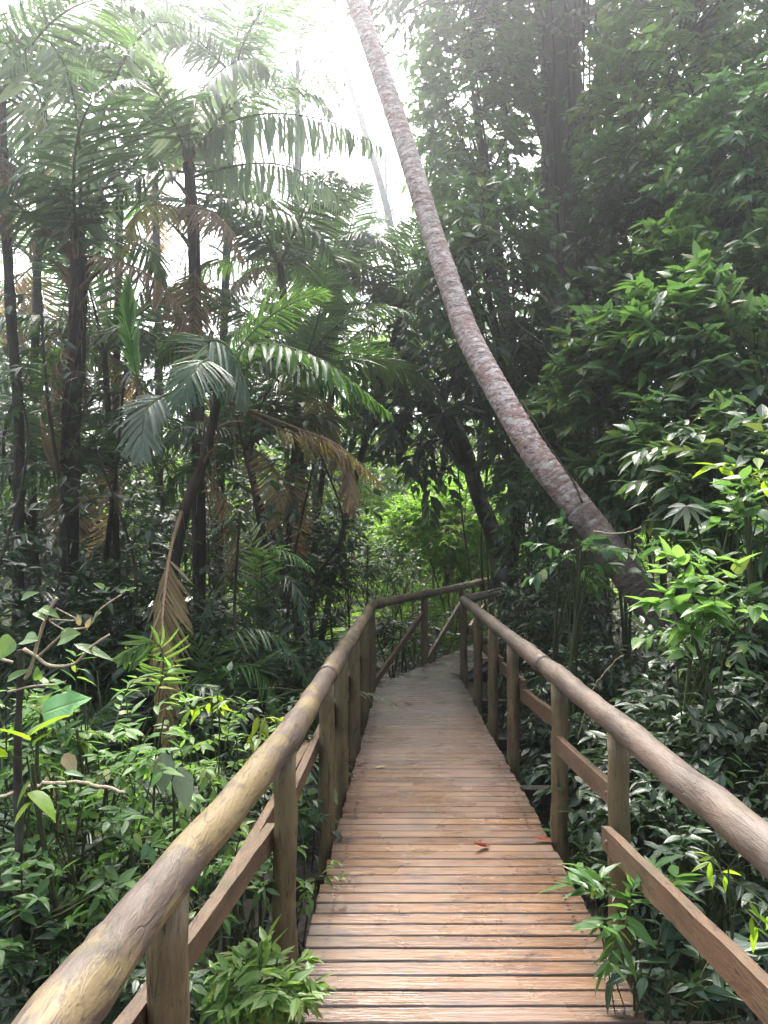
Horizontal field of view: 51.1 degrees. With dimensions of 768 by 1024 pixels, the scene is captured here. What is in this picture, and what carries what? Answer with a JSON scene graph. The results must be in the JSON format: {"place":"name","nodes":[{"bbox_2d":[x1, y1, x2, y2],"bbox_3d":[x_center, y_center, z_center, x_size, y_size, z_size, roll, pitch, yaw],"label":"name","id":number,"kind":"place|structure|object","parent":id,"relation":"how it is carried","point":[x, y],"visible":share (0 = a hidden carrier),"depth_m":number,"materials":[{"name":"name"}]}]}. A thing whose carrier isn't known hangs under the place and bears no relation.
{"place":"outdoors","nodes":[
{"label":"outdoors","id":0,"kind":"place"},
{"bbox_2d":[0,0,766,533],"label":"sky","id":1,"kind":"structure","parent":0,"point":[371,106],"materials":[{"name":"white"}]},
{"bbox_2d":[0,511,767,1020],"bbox_3d":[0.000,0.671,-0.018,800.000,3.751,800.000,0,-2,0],"label":"ground","id":2,"kind":"structure","parent":0,"point":[314,845],"depth_m":5.84,"materials":[{"name":"plant"}]},
{"bbox_2d":[0,522,73,737],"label":"leafy shrub","id":3,"kind":"object","parent":2,"relation":"on","point":[18,595],"visible":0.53,"depth_m":6.58,"materials":[{"name":"green plant"}]},
{"bbox_2d":[0,714,73,956],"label":"edge plant","id":4,"kind":"object","parent":2,"relation":"on","point":[42,800],"visible":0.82,"depth_m":2.49,"materials":[{"name":"green plant"}]},
{"bbox_2d":[0,363,104,666],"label":"sapling","id":5,"kind":"object","parent":2,"relation":"on","point":[26,469],"visible":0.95,"depth_m":6.22,"materials":[{"name":"green plant"}]},
{"bbox_2d":[0,472,112,626],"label":"leafy shrub","id":6,"kind":"object","parent":2,"relation":"on","point":[41,519],"visible":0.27,"depth_m":10.44,"materials":[{"name":"green plant"}]},
{"bbox_2d":[0,672,114,992],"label":"leafy shrub","id":7,"kind":"object","parent":2,"relation":"on","point":[37,698],"visible":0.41,"depth_m":2.98,"materials":[{"name":"green plant"}]},
{"bbox_2d":[0,835,127,1021],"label":"leafy shrub","id":8,"kind":"object","parent":2,"relation":"on","point":[5,932],"visible":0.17,"depth_m":2.78,"materials":[{"name":"green plant"}]},
{"bbox_2d":[0,279,128,693],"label":"sapling","id":9,"kind":"object","parent":2,"relation":"on","point":[69,344],"visible":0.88,"depth_m":7.09,"materials":[{"name":"green plant"}]},
{"bbox_2d":[0,583,136,1013],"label":"twiggy shrub","id":10,"kind":"object","parent":2,"relation":"on","point":[8,644],"visible":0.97,"depth_m":2.56,"materials":[{"name":"green plant"}]},
{"bbox_2d":[0,143,140,629],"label":"palm tree","id":11,"kind":"object","parent":2,"relation":"on","point":[22,246],"visible":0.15,"depth_m":12.18,"materials":[{"name":"green plant"}]},
{"bbox_2d":[0,853,141,1022],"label":"leafy shrub","id":12,"kind":"object","parent":2,"relation":"on","point":[27,901],"visible":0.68,"depth_m":2.50,"materials":[{"name":"green plant"}]},
{"bbox_2d":[0,0,156,700],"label":"palm tree","id":13,"kind":"object","parent":2,"relation":"on","point":[12,41],"visible":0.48,"depth_m":7.98,"materials":[{"name":"green plant"}]},
{"bbox_2d":[0,706,167,1011],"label":"leafy shrub","id":14,"kind":"object","parent":2,"relation":"on","point":[51,862],"visible":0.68,"depth_m":2.72,"materials":[{"name":"green plant"}]},
{"bbox_2d":[1,0,166,647],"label":"palm tree","id":15,"kind":"object","parent":2,"relation":"on","point":[35,305],"visible":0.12,"depth_m":10.41,"materials":[{"name":"green plant"}]},
{"bbox_2d":[0,347,185,634],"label":"palm tree","id":16,"kind":"object","parent":2,"relation":"on","point":[87,449],"visible":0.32,"depth_m":8.61,"materials":[{"name":"green plant"}]},
{"bbox_2d":[0,455,187,631],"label":"leafy shrub","id":17,"kind":"object","parent":2,"relation":"on","point":[136,480],"visible":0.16,"depth_m":11.23,"materials":[{"name":"green plant"}]},
{"bbox_2d":[0,649,202,941],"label":"leafy shrub","id":18,"kind":"object","parent":2,"relation":"on","point":[144,767],"visible":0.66,"depth_m":3.03,"materials":[{"name":"green plant"}]},
{"bbox_2d":[0,784,208,973],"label":"leafy shrub","id":19,"kind":"object","parent":2,"relation":"on","point":[95,907],"visible":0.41,"depth_m":2.77,"materials":[{"name":"green plant"}]},
{"bbox_2d":[25,277,183,678],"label":"sapling","id":20,"kind":"object","parent":2,"relation":"on","point":[117,389],"visible":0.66,"depth_m":7.14,"materials":[{"name":"green plant"}]},
{"bbox_2d":[0,892,209,1023],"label":"leafy shrub","id":21,"kind":"object","parent":2,"relation":"on","point":[9,1004],"visible":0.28,"depth_m":2.41,"materials":[{"name":"green plant"}]},
{"bbox_2d":[0,653,209,886],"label":"understorey palm","id":22,"kind":"object","parent":2,"relation":"on","point":[109,707],"visible":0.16,"depth_m":5.81,"materials":[{"name":"green plant"}]},
{"bbox_2d":[0,22,214,680],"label":"palm tree","id":23,"kind":"object","parent":2,"relation":"on","point":[64,220],"visible":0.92,"depth_m":7.37,"materials":[{"name":"green plant"}]},
{"bbox_2d":[7,25,215,635],"bbox_3d":[-3.749,-1.562,10.915,3.486,8.312,3.631,0,-2,0],"label":"palm tree","id":24,"kind":"object","parent":2,"relation":"on","point":[135,163],"visible":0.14,"depth_m":10.94,"materials":[{"name":"green plant"}]},
{"bbox_2d":[40,445,199,751],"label":"sapling","id":25,"kind":"object","parent":2,"relation":"on","point":[138,532],"visible":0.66,"depth_m":6.58,"materials":[{"name":"green plant"}]},
{"bbox_2d":[6,545,241,745],"bbox_3d":[-2.168,1.420,6.803,1.631,2.286,1.667,-1,-2,41],"label":"leafy shrub","id":26,"kind":"object","parent":2,"relation":"on","point":[87,577],"visible":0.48,"depth_m":6.62,"materials":[{"name":"green plant"}]},
{"bbox_2d":[0,232,248,643],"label":"palm tree","id":27,"kind":"object","parent":2,"relation":"on","point":[103,331],"visible":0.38,"depth_m":9.37,"materials":[{"name":"green plant"}]},
{"bbox_2d":[34,872,261,1019],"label":"leafy shrub","id":28,"kind":"object","parent":2,"relation":"on","point":[198,990],"visible":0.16,"depth_m":2.65,"materials":[{"name":"green plant"}]},
{"bbox_2d":[53,0,243,588],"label":"palm tree","id":29,"kind":"object","parent":2,"relation":"on","point":[155,236],"visible":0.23,"depth_m":13.54,"materials":[{"name":"green plant"}]},
{"bbox_2d":[68,734,235,916],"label":"leafy shrub","id":30,"kind":"object","parent":2,"relation":"on","point":[158,833],"visible":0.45,"depth_m":3.21,"materials":[{"name":"green plant"}]},
{"bbox_2d":[78,476,245,622],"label":"leafy shrub","id":31,"kind":"object","parent":2,"relation":"on","point":[147,508],"visible":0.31,"depth_m":10.64,"materials":[{"name":"green plant"}]},
{"bbox_2d":[113,625,226,835],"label":"young palm","id":32,"kind":"object","parent":2,"relation":"on","point":[141,653],"visible":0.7,"depth_m":4.25,"materials":[{"name":"green plant"}]},
{"bbox_2d":[0,648,360,842],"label":"leafy shrub","id":33,"kind":"object","parent":2,"relation":"on","point":[272,659],"visible":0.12,"depth_m":5.86,"materials":[{"name":"green plant"}]},
{"bbox_2d":[113,696,302,986],"bbox_3d":[-0.782,1.647,3.660,0.831,1.607,0.667,0,-2,0],"label":"leafy shrub","id":34,"kind":"object","parent":2,"relation":"on","point":[182,733],"visible":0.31,"depth_m":3.71,"materials":[{"name":"green plant"}]},
{"bbox_2d":[80,0,338,616],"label":"palm tree","id":35,"kind":"object","parent":2,"relation":"on","point":[242,46],"visible":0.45,"depth_m":12.44,"materials":[{"name":"green plant"}]},
{"bbox_2d":[63,12,382,631],"bbox_3d":[-1.610,-1.076,8.345,3.200,7.676,2.967,0,-2,0],"label":"palm tree","id":36,"kind":"object","parent":2,"relation":"on","point":[212,132],"visible":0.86,"depth_m":8.20,"materials":[{"name":"green plant"}]},
{"bbox_2d":[142,626,309,773],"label":"young palm","id":37,"kind":"object","parent":2,"relation":"on","point":[203,677],"visible":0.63,"depth_m":5.83,"materials":[{"name":"green plant"}]},
{"bbox_2d":[136,448,322,626],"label":"leafy shrub","id":38,"kind":"object","parent":2,"relation":"on","point":[229,498],"visible":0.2,"depth_m":11.62,"materials":[{"name":"green plant"}]},
{"bbox_2d":[138,604,329,764],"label":"leafy shrub","id":39,"kind":"object","parent":2,"relation":"on","point":[306,662],"visible":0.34,"depth_m":6.57,"materials":[{"name":"green plant"}]},
{"bbox_2d":[150,400,319,729],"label":"sapling","id":40,"kind":"object","parent":2,"relation":"on","point":[274,485],"visible":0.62,"depth_m":6.96,"materials":[{"name":"green plant"}]},
{"bbox_2d":[180,661,312,936],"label":"leafy shrub","id":41,"kind":"object","parent":2,"relation":"on","point":[244,711],"visible":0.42,"depth_m":4.49,"materials":[{"name":"green plant"}]},
{"bbox_2d":[123,326,375,699],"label":"palm tree","id":42,"kind":"object","parent":2,"relation":"on","point":[174,438],"visible":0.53,"depth_m":8.52,"materials":[{"name":"green plant"}]},
{"bbox_2d":[168,512,330,760],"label":"sapling","id":43,"kind":"object","parent":2,"relation":"on","point":[322,645],"visible":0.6,"depth_m":6.38,"materials":[{"name":"green plant"}]},
{"bbox_2d":[109,273,393,760],"bbox_3d":[-1.217,0.271,6.255,1.956,4.384,2.926,1,-2,-32],"label":"palm tree","id":44,"kind":"object","parent":2,"relation":"on","point":[230,368],"visible":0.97,"depth_m":6.10,"materials":[{"name":"green plant"}]},
{"bbox_2d":[196,834,312,974],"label":"leafy shrub","id":45,"kind":"object","parent":2,"relation":"on","point":[223,863],"visible":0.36,"depth_m":2.98,"materials":[{"name":"green plant"}]},
{"bbox_2d":[200,514,313,804],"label":"young palm","id":46,"kind":"object","parent":2,"relation":"on","point":[263,588],"visible":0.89,"depth_m":6.64,"materials":[{"name":"green plant"}]},
{"bbox_2d":[179,399,339,665],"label":"sapling","id":47,"kind":"object","parent":2,"relation":"on","point":[259,425],"visible":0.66,"depth_m":8.20,"materials":[{"name":"green plant"}]},
{"bbox_2d":[115,153,409,635],"bbox_3d":[-1.584,-1.014,11.105,3.694,7.502,3.712,-1,-2,24],"label":"palm tree","id":48,"kind":"object","parent":2,"relation":"on","point":[285,260],"visible":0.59,"depth_m":10.95,"materials":[{"name":"green plant"}]},
{"bbox_2d":[195,915,337,1023],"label":"edge plant","id":49,"kind":"object","parent":2,"relation":"on","point":[286,995],"visible":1,"depth_m":2.40,"materials":[{"name":"green plant"}]},
{"bbox_2d":[239,0,351,623],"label":"forest tree","id":50,"kind":"object","parent":2,"relation":"on","point":[298,70],"visible":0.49,"depth_m":17.05,"materials":[{"name":"green plant"}]},
{"bbox_2d":[220,492,373,658],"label":"leafy shrub","id":51,"kind":"object","parent":2,"relation":"on","point":[322,582],"visible":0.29,"depth_m":10.24,"materials":[{"name":"green plant"}]},
{"bbox_2d":[152,254,446,675],"bbox_3d":[-0.935,0.007,9.537,3.447,5.643,2.883,0,-2,0],"label":"palm tree","id":52,"kind":"object","parent":2,"relation":"on","point":[381,366],"visible":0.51,"depth_m":9.41,"materials":[{"name":"green plant"}]},
{"bbox_2d":[243,453,383,649],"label":"sapling","id":53,"kind":"object","parent":2,"relation":"on","point":[295,506],"visible":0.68,"depth_m":8.44,"materials":[{"name":"green plant"}]},
{"bbox_2d":[235,182,427,615],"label":"palm tree","id":54,"kind":"object","parent":2,"relation":"on","point":[361,240],"visible":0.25,"depth_m":13.23,"materials":[{"name":"green plant"}]},
{"bbox_2d":[275,431,390,669],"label":"sapling","id":55,"kind":"object","parent":2,"relation":"on","point":[322,541],"visible":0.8,"depth_m":9.48,"materials":[{"name":"green plant"}]},
{"bbox_2d":[283,491,404,695],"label":"leafy shrub","id":56,"kind":"object","parent":2,"relation":"on","point":[367,566],"visible":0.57,"depth_m":10.47,"materials":[{"name":"green plant"}]},
{"bbox_2d":[332,0,420,600],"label":"slender tree","id":57,"kind":"object","parent":2,"relation":"on","point":[382,188],"visible":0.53,"depth_m":20.38,"materials":[{"name":"grey plant"}]},
{"bbox_2d":[0,517,758,660],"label":"undergrowth","id":58,"kind":"object","parent":2,"relation":"on","point":[406,607],"visible":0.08,"depth_m":16.51,"materials":[{"name":"plant"}]},
{"bbox_2d":[0,28,767,577],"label":"forest","id":59,"kind":"object","parent":2,"relation":"on","point":[386,484],"visible":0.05,"depth_m":26.11,"materials":[{"name":"green plant"}]},
{"bbox_2d":[298,216,526,667],"bbox_3d":[0.398,-0.669,12.101,3.314,6.586,3.265,1,-2,-22],"label":"palm tree","id":60,"kind":"object","parent":2,"relation":"on","point":[386,294],"visible":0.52,"depth_m":11.76,"materials":[{"name":"green plant"}]},
{"bbox_2d":[359,489,479,658],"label":"clearing bush","id":61,"kind":"object","parent":2,"relation":"on","point":[388,525],"visible":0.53,"depth_m":15.01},
{"bbox_2d":[340,314,527,672],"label":"forest tree","id":62,"kind":"object","parent":2,"relation":"on","point":[447,425],"visible":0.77,"depth_m":11.74,"materials":[{"name":"green plant"}]},
{"bbox_2d":[391,478,509,653],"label":"clearing bush","id":63,"kind":"object","parent":2,"relation":"on","point":[472,521],"visible":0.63,"depth_m":14.17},
{"bbox_2d":[393,0,556,583],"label":"forest tree","id":64,"kind":"object","parent":2,"relation":"on","point":[500,93],"visible":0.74,"depth_m":13.36,"materials":[{"name":"green plant"}]},
{"bbox_2d":[193,633,762,1023],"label":"boardwalk","id":65,"kind":"structure","parent":2,"relation":"on","point":[429,911],"depth_m":3.60,"materials":[{"name":"brown wood"}]},
{"bbox_2d":[11,577,494,1023],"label":"boardwalk railing","id":66,"kind":"object","parent":65,"relation":"attached to","point":[87,979],"visible":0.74,"depth_m":2.32,"materials":[{"name":"brown wood"}]},
{"bbox_2d":[459,583,767,1023],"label":"boardwalk railing","id":67,"kind":"object","parent":65,"relation":"attached to","point":[735,823],"visible":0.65,"depth_m":3.11,"materials":[{"name":"orange wood"}]},
{"bbox_2d":[392,167,576,712],"bbox_3d":[1.251,-0.845,10.398,2.328,7.176,2.355,0,-2,0],"label":"forest tree","id":68,"kind":"object","parent":2,"relation":"on","point":[532,242],"visible":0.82,"depth_m":10.13,"materials":[{"name":"green plant"}]},
{"bbox_2d":[339,0,687,664],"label":"giant tree","id":69,"kind":"object","parent":2,"relation":"on","point":[560,70],"visible":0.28,"depth_m":13.40,"materials":[{"name":"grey plant"}]},
{"bbox_2d":[517,0,629,507],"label":"climbing vine","id":70,"kind":"object","parent":69,"relation":"attached to","point":[573,65],"visible":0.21,"depth_m":13.05,"materials":[{"name":"green plant"}]},
{"bbox_2d":[483,452,568,722],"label":"leafy shrub","id":71,"kind":"object","parent":2,"relation":"on","point":[545,517],"visible":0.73,"depth_m":9.84,"materials":[{"name":"green plant"}]},
{"bbox_2d":[466,393,587,710],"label":"leafy shrub","id":72,"kind":"object","parent":2,"relation":"on","point":[496,445],"visible":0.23,"depth_m":11.10,"materials":[{"name":"green plant"}]},
{"bbox_2d":[501,295,583,659],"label":"leafy shrub","id":73,"kind":"object","parent":2,"relation":"on","point":[532,371],"visible":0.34,"depth_m":10.37,"materials":[{"name":"green plant"}]},
{"bbox_2d":[487,536,617,728],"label":"leafy shrub","id":74,"kind":"object","parent":2,"relation":"on","point":[512,574],"visible":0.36,"depth_m":8.52,"materials":[{"name":"green plant"}]},
{"bbox_2d":[346,0,767,800],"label":"leaning palm","id":75,"kind":"object","parent":2,"relation":"on","point":[586,518],"visible":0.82,"depth_m":7.45,"materials":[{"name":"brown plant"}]},
{"bbox_2d":[481,571,632,767],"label":"leafy shrub","id":76,"kind":"object","parent":2,"relation":"on","point":[546,647],"visible":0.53,"depth_m":7.52,"materials":[{"name":"green plant"}]},
{"bbox_2d":[504,636,660,809],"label":"leafy shrub","id":77,"kind":"object","parent":2,"relation":"on","point":[597,666],"visible":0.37,"depth_m":6.46,"materials":[{"name":"green plant"}]},
{"bbox_2d":[520,508,652,852],"bbox_3d":[1.466,1.272,5.881,0.945,2.610,0.803,0,-2,0],"label":"leafy shrub","id":78,"kind":"object","parent":2,"relation":"on","point":[588,577],"visible":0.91,"depth_m":5.90,"materials":[{"name":"green plant"}]},
{"bbox_2d":[520,357,664,695],"bbox_3d":[2.201,0.356,8.604,1.727,4.340,1.426,0,-2,0],"label":"leafy shrub","id":79,"kind":"object","parent":2,"relation":"on","point":[550,428],"visible":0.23,"depth_m":8.56,"materials":[{"name":"green plant"}]},
{"bbox_2d":[463,0,766,571],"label":"forest tree","id":80,"kind":"object","parent":2,"relation":"on","point":[638,540],"visible":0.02,"depth_m":17.21,"materials":[{"name":"green plant"}]},
{"bbox_2d":[530,295,701,693],"bbox_3d":[2.325,0.112,7.659,1.736,4.657,1.442,1,-2,-20],"label":"leafy shrub","id":81,"kind":"object","parent":2,"relation":"on","point":[589,369],"visible":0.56,"depth_m":7.50,"materials":[{"name":"green plant"}]},
{"bbox_2d":[541,235,691,690],"bbox_3d":[2.647,-0.250,8.634,1.761,5.521,1.705,-1,-2,34],"label":"leafy shrub","id":82,"kind":"object","parent":2,"relation":"on","point":[580,286],"visible":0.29,"depth_m":8.40,"materials":[{"name":"green plant"}]},
{"bbox_2d":[538,854,701,1016],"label":"edge plant","id":83,"kind":"object","parent":2,"relation":"on","point":[589,879],"visible":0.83,"depth_m":2.63,"materials":[{"name":"green plant"}]},
{"bbox_2d":[482,575,767,1020],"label":"undergrowth","id":84,"kind":"object","parent":2,"relation":"on","point":[649,1013],"visible":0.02,"depth_m":4.78,"materials":[{"name":"green plant"}]},
{"bbox_2d":[559,426,696,709],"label":"leafy shrub","id":85,"kind":"object","parent":2,"relation":"on","point":[633,518],"visible":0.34,"depth_m":7.31,"materials":[{"name":"green plant"}]},
{"bbox_2d":[544,737,761,1016],"bbox_3d":[1.454,1.963,4.244,1.268,1.599,1.052,0,-2,0],"label":"leafy shrub","id":86,"kind":"object","parent":2,"relation":"on","point":[596,836],"visible":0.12,"depth_m":4.14,"materials":[{"name":"green plant"}]},
{"bbox_2d":[562,115,760,689],"bbox_3d":[3.571,-1.267,10.060,2.468,7.213,2.934,-1,-2,34],"label":"forest tree","id":87,"kind":"object","parent":2,"relation":"on","point":[610,197],"visible":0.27,"depth_m":9.66,"materials":[{"name":"green plant"}]},
{"bbox_2d":[557,0,767,625],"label":"forest tree","id":88,"kind":"object","parent":2,"relation":"on","point":[716,53],"visible":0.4,"depth_m":10.98,"materials":[{"name":"green plant"}]},
{"bbox_2d":[576,672,767,1000],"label":"leafy shrub","id":89,"kind":"object","parent":2,"relation":"on","point":[638,719],"visible":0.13,"depth_m":4.27,"materials":[{"name":"green plant"}]},
{"bbox_2d":[578,753,767,1020],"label":"leafy shrub","id":90,"kind":"object","parent":2,"relation":"on","point":[715,843],"visible":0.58,"depth_m":3.13,"materials":[{"name":"green plant"}]},
{"bbox_2d":[579,239,767,687],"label":"leafy shrub","id":91,"kind":"object","parent":2,"relation":"on","point":[691,293],"visible":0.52,"depth_m":6.96,"materials":[{"name":"green plant"}]},
{"bbox_2d":[595,365,767,600],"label":"leafy shrub","id":92,"kind":"object","parent":2,"relation":"on","point":[643,426],"visible":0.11,"depth_m":6.52,"materials":[{"name":"green plant"}]},
{"bbox_2d":[596,916,767,1023],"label":"edge plant","id":93,"kind":"object","parent":2,"relation":"on","point":[717,991],"visible":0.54,"depth_m":2.61,"materials":[{"name":"green plant"}]},
{"bbox_2d":[607,196,765,692],"bbox_3d":[3.075,-0.445,8.449,1.361,5.738,1.174,1,-2,-20],"label":"leafy shrub","id":94,"kind":"object","parent":2,"relation":"on","point":[654,227],"visible":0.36,"depth_m":8.29,"materials":[{"name":"green plant"}]},
{"bbox_2d":[608,616,767,1003],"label":"leafy shrub","id":95,"kind":"object","parent":2,"relation":"on","point":[663,739],"visible":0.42,"depth_m":4.18,"materials":[{"name":"green plant"}]},
{"bbox_2d":[610,388,767,701],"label":"leafy shrub","id":96,"kind":"object","parent":2,"relation":"on","point":[723,431],"visible":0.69,"depth_m":5.52,"materials":[{"name":"green plant"}]},
{"bbox_2d":[626,535,767,1020],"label":"leafy shrub","id":97,"kind":"object","parent":2,"relation":"on","point":[691,613],"visible":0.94,"depth_m":3.82,"materials":[{"name":"green plant"}]},
{"bbox_2d":[629,677,767,1020],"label":"leafy shrub","id":98,"kind":"object","parent":2,"relation":"on","point":[751,741],"visible":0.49,"depth_m":3.72,"materials":[{"name":"green plant"}]},
{"bbox_2d":[630,277,767,717],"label":"leafy shrub","id":99,"kind":"object","parent":2,"relation":"on","point":[692,374],"visible":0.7,"depth_m":6.49,"materials":[{"name":"green plant"}]},
{"bbox_2d":[637,40,767,509],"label":"forest tree","id":100,"kind":"object","parent":2,"relation":"on","point":[715,105],"visible":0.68,"depth_m":8.33,"materials":[{"name":"green plant"}]},
{"bbox_2d":[639,444,767,676],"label":"leafy shrub","id":101,"kind":"object","parent":2,"relation":"on","point":[715,548],"visible":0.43,"depth_m":5.12,"materials":[{"name":"green plant"}]},
{"bbox_2d":[655,572,767,907],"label":"leafy shrub","id":102,"kind":"object","parent":2,"relation":"on","point":[741,643],"visible":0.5,"depth_m":4.23,"materials":[{"name":"green plant"}]},
{"bbox_2d":[656,207,767,574],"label":"leafy shrub","id":103,"kind":"object","parent":2,"relation":"on","point":[736,257],"visible":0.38,"depth_m":7.43,"materials":[{"name":"green plant"}]},
{"bbox_2d":[705,465,767,942],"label":"leafy shrub","id":104,"kind":"object","parent":2,"relation":"on","point":[745,512],"visible":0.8,"depth_m":4.37,"materials":[{"name":"green plant"}]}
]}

